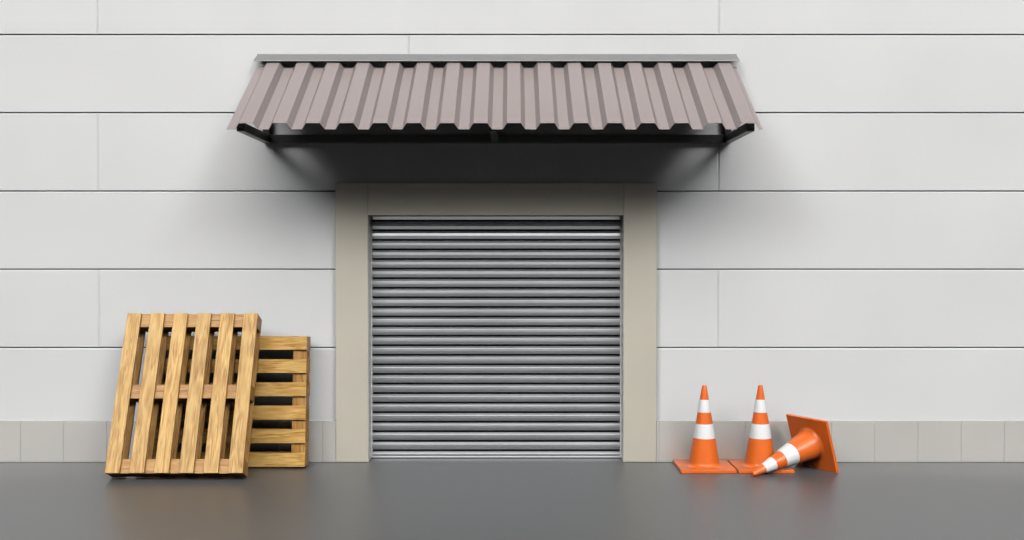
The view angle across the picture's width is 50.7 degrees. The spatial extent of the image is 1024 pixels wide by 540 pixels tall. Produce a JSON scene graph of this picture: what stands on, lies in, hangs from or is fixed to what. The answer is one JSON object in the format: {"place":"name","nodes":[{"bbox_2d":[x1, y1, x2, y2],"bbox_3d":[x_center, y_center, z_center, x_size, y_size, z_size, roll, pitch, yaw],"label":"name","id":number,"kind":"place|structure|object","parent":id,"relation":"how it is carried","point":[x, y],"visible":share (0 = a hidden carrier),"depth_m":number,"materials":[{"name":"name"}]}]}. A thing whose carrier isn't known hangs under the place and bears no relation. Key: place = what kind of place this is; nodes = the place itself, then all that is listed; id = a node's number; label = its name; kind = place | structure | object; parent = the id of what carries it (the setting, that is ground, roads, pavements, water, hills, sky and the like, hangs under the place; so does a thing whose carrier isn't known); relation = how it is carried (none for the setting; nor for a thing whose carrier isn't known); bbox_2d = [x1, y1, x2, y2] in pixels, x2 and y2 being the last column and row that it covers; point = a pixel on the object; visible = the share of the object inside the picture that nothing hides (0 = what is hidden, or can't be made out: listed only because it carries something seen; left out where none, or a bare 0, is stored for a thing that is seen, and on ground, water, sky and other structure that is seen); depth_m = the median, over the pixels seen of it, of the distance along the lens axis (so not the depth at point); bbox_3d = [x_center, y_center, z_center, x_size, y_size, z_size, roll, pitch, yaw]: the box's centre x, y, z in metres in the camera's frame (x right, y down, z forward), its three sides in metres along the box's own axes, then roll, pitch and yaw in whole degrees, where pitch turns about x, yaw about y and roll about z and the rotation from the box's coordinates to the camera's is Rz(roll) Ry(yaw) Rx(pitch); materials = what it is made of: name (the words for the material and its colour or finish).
{"place":"outdoors","nodes":[
{"label":"outdoors","id":0,"kind":"place"},
{"bbox_2d":[0,0,1023,461],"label":"warehouse","id":1,"kind":"structure","parent":0,"point":[836,242],"depth_m":10.09,"materials":[{"name":"white paint"}]},
{"bbox_2d":[227,54,761,142],"bbox_3d":[-0.141,-1.585,9.487,4.461,0.832,1.162,0,1,0],"label":"entrance canopy","id":2,"kind":"object","parent":1,"relation":"attached to","point":[568,95],"visible":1,"depth_m":9.52,"materials":[{"name":"metal"}]},
{"bbox_2d":[368,215,623,461],"bbox_3d":[-0.150,0.600,10.233,2.396,2.375,0.360,0,1,0],"label":"roller door","id":3,"kind":"structure","parent":1,"relation":"in","point":[489,336],"depth_m":10.27,"materials":[{"name":"metal"}]},
{"bbox_2d":[0,458,1023,539],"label":"ground","id":4,"kind":"structure","parent":0,"point":[495,499],"depth_m":8.45,"materials":[{"name":"grey concrete"}]},
{"bbox_2d":[105,313,261,476],"bbox_3d":[-2.887,1.095,9.579,1.178,1.452,0.180,0,-22,0],"label":"wooden pallet","id":5,"kind":"object","parent":4,"relation":"on","point":[150,393],"visible":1,"depth_m":9.51,"materials":[{"name":"brown wood"}]},
{"bbox_2d":[153,336,310,466],"bbox_3d":[-2.594,1.197,9.888,1.452,1.178,0.180,0,-5,0],"label":"wooden pallet","id":6,"kind":"object","parent":4,"relation":"on","point":[296,412],"visible":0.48,"depth_m":9.81,"materials":[{"name":"brown wood"}]},
{"bbox_2d":[673,385,736,472],"bbox_3d":[1.742,1.419,9.798,0.493,0.751,0.493,0,1,0],"label":"traffic cone","id":7,"kind":"object","parent":4,"relation":"on","point":[704,458],"visible":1,"depth_m":9.72,"materials":[{"name":"orange plastic"}]},
{"bbox_2d":[728,385,793,472],"bbox_3d":[2.250,1.419,9.798,0.493,0.751,0.493,0,1,0],"label":"traffic cone","id":8,"kind":"object","parent":4,"relation":"on","point":[760,450],"visible":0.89,"depth_m":9.72,"materials":[{"name":"orange plastic"}]},
{"bbox_2d":[751,414,838,475],"bbox_3d":[2.409,1.669,9.596,0.751,0.493,0.493,-20,10,-28],"label":"traffic cone","id":9,"kind":"object","parent":4,"relation":"on","point":[810,443],"visible":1,"depth_m":9.60,"materials":[{"name":"orange plastic"}]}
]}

